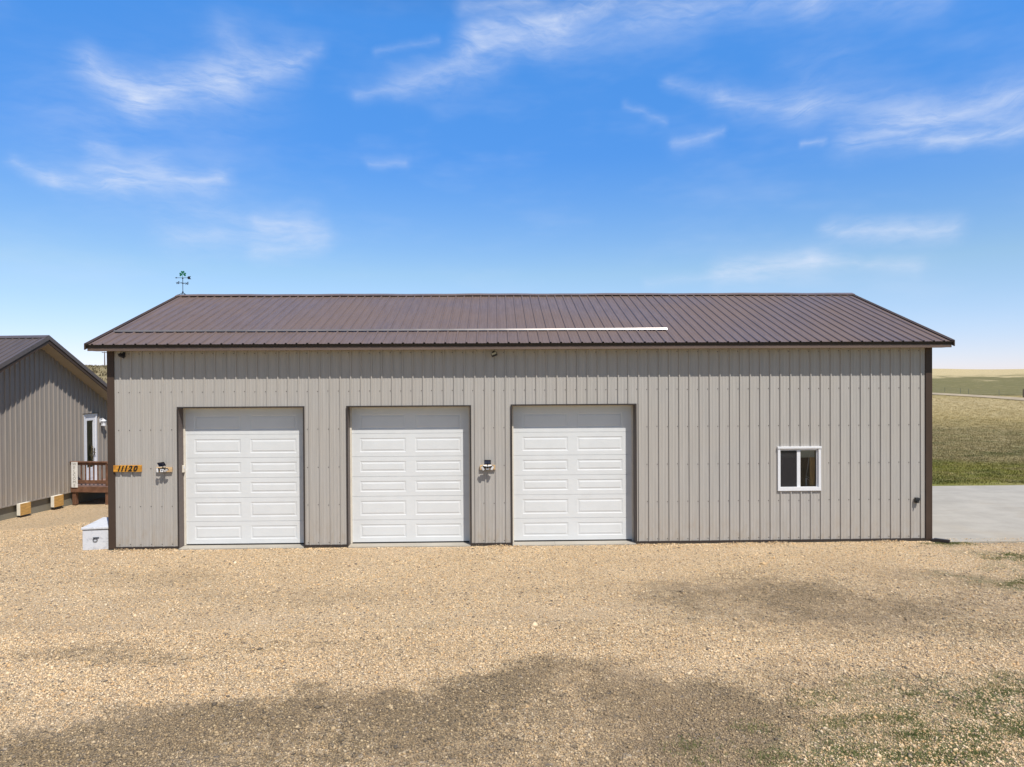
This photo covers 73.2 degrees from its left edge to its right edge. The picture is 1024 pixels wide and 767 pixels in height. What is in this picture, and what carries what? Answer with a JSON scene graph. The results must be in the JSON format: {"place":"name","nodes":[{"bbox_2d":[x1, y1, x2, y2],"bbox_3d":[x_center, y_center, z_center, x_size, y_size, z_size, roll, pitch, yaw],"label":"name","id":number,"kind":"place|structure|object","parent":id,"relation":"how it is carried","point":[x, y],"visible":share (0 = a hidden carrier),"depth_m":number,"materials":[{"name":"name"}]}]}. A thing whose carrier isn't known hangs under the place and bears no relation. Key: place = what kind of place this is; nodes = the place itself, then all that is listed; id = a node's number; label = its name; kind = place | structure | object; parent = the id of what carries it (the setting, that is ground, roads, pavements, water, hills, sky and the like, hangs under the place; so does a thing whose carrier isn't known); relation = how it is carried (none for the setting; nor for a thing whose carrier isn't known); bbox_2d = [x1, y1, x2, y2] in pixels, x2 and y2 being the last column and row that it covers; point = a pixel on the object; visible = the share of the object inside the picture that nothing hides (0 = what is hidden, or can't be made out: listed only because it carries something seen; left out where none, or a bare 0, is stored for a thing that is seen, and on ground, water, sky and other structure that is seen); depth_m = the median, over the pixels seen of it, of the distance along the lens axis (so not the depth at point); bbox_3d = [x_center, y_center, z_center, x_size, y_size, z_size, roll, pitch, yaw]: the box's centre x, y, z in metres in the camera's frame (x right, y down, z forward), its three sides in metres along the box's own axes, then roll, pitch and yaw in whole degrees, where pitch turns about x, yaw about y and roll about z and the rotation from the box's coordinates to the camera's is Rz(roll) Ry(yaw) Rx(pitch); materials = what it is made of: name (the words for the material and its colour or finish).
{"place":"outdoors","nodes":[
{"label":"outdoors","id":0,"kind":"place"},
{"bbox_2d":[0,497,1023,766],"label":"gravel yard","id":1,"kind":"structure","parent":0,"point":[86,513],"depth_m":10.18,"materials":[{"name":"beige gravel"}]},
{"bbox_2d":[0,335,107,520],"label":"house","id":2,"kind":"structure","parent":1,"relation":"on","point":[53,401],"depth_m":22.19,"materials":[{"name":"metal"}]},
{"bbox_2d":[17,502,30,515],"bbox_3d":[-15.053,3.858,21.260,0.134,0.360,0.400,0,0,6],"label":"vent cover","id":3,"kind":"object","parent":2,"relation":"attached to","point":[23,508],"visible":1,"depth_m":21.16,"materials":[{"name":"beige wood"}]},
{"bbox_2d":[51,494,63,506],"bbox_3d":[-14.922,3.847,22.619,0.134,0.360,0.400,0,0,6],"label":"vent cover","id":4,"kind":"object","parent":2,"relation":"attached to","point":[57,500],"visible":1,"depth_m":22.54,"materials":[{"name":"beige wood"}]},
{"bbox_2d":[84,413,97,479],"bbox_3d":[-14.858,2.264,24.288,0.120,2.440,0.720,0,0,6],"label":"door","id":5,"kind":"structure","parent":2,"relation":"in","point":[87,416],"depth_m":24.38,"materials":[{"name":"white glass"}]},
{"bbox_2d":[99,418,105,425],"bbox_3d":[-14.715,1.390,24.810,0.231,0.299,0.203,0,0,6],"label":"wall lantern","id":6,"kind":"object","parent":2,"relation":"attached to","point":[102,421],"depth_m":24.77,"materials":[{"name":"white plastic"}]},
{"bbox_2d":[70,461,107,504],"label":"wooden deck","id":7,"kind":"structure","parent":1,"relation":"on","point":[96,486],"depth_m":23.28,"materials":[{"name":"brown wood"}]},
{"bbox_2d":[71,462,77,487],"bbox_3d":[-14.771,3.081,23.275,0.220,0.860,0.026,0,0,5],"label":"welcome sign","id":8,"kind":"object","parent":7,"relation":"attached to","point":[74,474],"visible":1,"depth_m":23.27,"materials":[{"name":"paint"}]},
{"bbox_2d":[81,517,108,549],"bbox_3d":[-9.290,3.414,15.767,0.560,0.500,1.190,0,0,-10],"label":"storage chest","id":9,"kind":"object","parent":1,"relation":"on","point":[95,535],"visible":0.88,"depth_m":15.21,"materials":[{"name":"white metal"}]},
{"bbox_2d":[84,293,954,549],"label":"garage building","id":10,"kind":"structure","parent":1,"relation":"on","point":[289,421],"depth_m":15.48,"materials":[{"name":"beige metal"}]},
{"bbox_2d":[118,352,125,358],"bbox_3d":[-8.491,-0.614,15.039,0.148,0.144,0.152,0,0,-1],"label":"flood light","id":11,"kind":"object","parent":10,"relation":"attached to","point":[122,355],"visible":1,"depth_m":14.99,"materials":[{"name":"black plastic"}]},
{"bbox_2d":[113,465,141,471],"bbox_3d":[-8.424,1.863,15.110,0.606,0.144,0.051,0,0,-1],"label":"house number sign","id":12,"kind":"object","parent":10,"relation":"attached to","point":[127,468],"visible":1,"depth_m":15.09,"materials":[{"name":"brown wood"}]},
{"bbox_2d":[156,462,171,472],"bbox_3d":[-7.633,1.823,15.079,0.340,0.234,0.153,0,0,-1],"label":"solar light","id":13,"kind":"object","parent":10,"relation":"attached to","point":[162,468],"visible":1,"depth_m":15.05,"materials":[{"name":"brown wood"}]},
{"bbox_2d":[176,271,190,296],"bbox_3d":[-9.111,-2.759,19.102,0.450,0.720,0.280,0,0,-1],"label":"weathervane","id":14,"kind":"object","parent":10,"relation":"on","point":[182,274],"visible":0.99,"depth_m":19.10,"materials":[{"name":"green metal"}]},
{"bbox_2d":[185,408,303,544],"bbox_3d":[-5.971,2.070,15.486,2.710,3.092,0.054,0,0,-1],"label":"garage door","id":15,"kind":"structure","parent":10,"relation":"in","point":[244,467],"depth_m":15.46,"materials":[{"name":"white paint"}]},
{"bbox_2d":[352,407,468,542],"bbox_3d":[-2.285,2.050,15.575,2.685,3.092,0.054,0,0,-1],"label":"garage door","id":16,"kind":"structure","parent":10,"relation":"in","point":[410,466],"depth_m":15.55,"materials":[{"name":"white paint"}]},
{"bbox_2d":[480,460,494,470],"bbox_3d":[-0.540,1.804,15.247,0.340,0.242,0.160,0,0,-1],"label":"solar light","id":17,"kind":"object","parent":10,"relation":"attached to","point":[487,467],"visible":1,"depth_m":15.20,"materials":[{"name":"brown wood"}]},
{"bbox_2d":[513,406,631,541],"bbox_3d":[1.376,2.024,15.663,2.740,3.102,0.054,0,0,-1],"label":"garage door","id":18,"kind":"structure","parent":10,"relation":"in","point":[573,470],"depth_m":15.64,"materials":[{"name":"white paint"}]},
{"bbox_2d":[777,446,821,490],"bbox_3d":[6.456,1.912,15.536,0.998,0.995,0.142,0,0,-1],"label":"window","id":19,"kind":"structure","parent":10,"relation":"in","point":[788,458],"depth_m":15.52,"materials":[{"name":"white plastic"}]},
{"bbox_2d":[805,458,808,486],"bbox_3d":[6.823,2.490,15.790,0.188,2.101,0.092,0,0,-15],"label":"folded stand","id":20,"kind":"object","parent":10,"relation":"on","point":[806,475],"visible":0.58,"depth_m":15.78,"materials":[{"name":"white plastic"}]},
{"bbox_2d":[914,497,919,502],"bbox_3d":[9.126,2.631,15.521,0.100,0.122,0.092,0,0,-1],"label":"outdoor outlet","id":21,"kind":"object","parent":10,"relation":"attached to","point":[916,499],"visible":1,"depth_m":15.51,"materials":[{"name":"black plastic"}]},
{"bbox_2d":[647,541,1023,766],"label":"grass","id":22,"kind":"structure","parent":1,"relation":"on","point":[982,752],"depth_m":7.17,"materials":[{"name":"green plant"}]},
{"bbox_2d":[931,538,949,542],"bbox_3d":[9.589,3.506,15.421,0.350,0.065,0.100,0,1,41],"label":"drain pipe","id":23,"kind":"object","parent":1,"relation":"on","point":[941,540],"visible":1,"depth_m":15.39,"materials":[{"name":"black plastic"}]},
{"bbox_2d":[0,0,1023,368],"label":"sky","id":24,"kind":"structure","parent":0,"point":[872,150],"materials":[{"name":"blue"}]},
{"bbox_2d":[91,366,1023,485],"bbox_3d":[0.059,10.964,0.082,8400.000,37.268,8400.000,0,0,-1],"label":"ground","id":25,"kind":"structure","parent":0,"point":[993,381],"depth_m":113.96,"materials":[{"name":"green plant"}]},
{"bbox_2d":[85,364,106,382],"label":"scrub","id":26,"kind":"object","parent":25,"relation":"on","point":[93,369],"visible":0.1,"depth_m":228.01,"materials":[{"name":"plant"}]},
{"bbox_2d":[932,394,1023,484],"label":"field grass","id":27,"kind":"structure","parent":0,"point":[948,470],"depth_m":39.83,"materials":[{"name":"green plant"}]},
{"bbox_2d":[932,485,1023,542],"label":"concrete pad","id":28,"kind":"object","parent":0,"point":[960,514],"visible":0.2,"depth_m":18.57,"materials":[{"name":"grey concrete"}]},
{"bbox_2d":[932,393,1023,399],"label":"dirt road","id":29,"kind":"structure","parent":0,"point":[1013,398],"depth_m":133.18,"materials":[{"name":"beige soil"}]}
]}

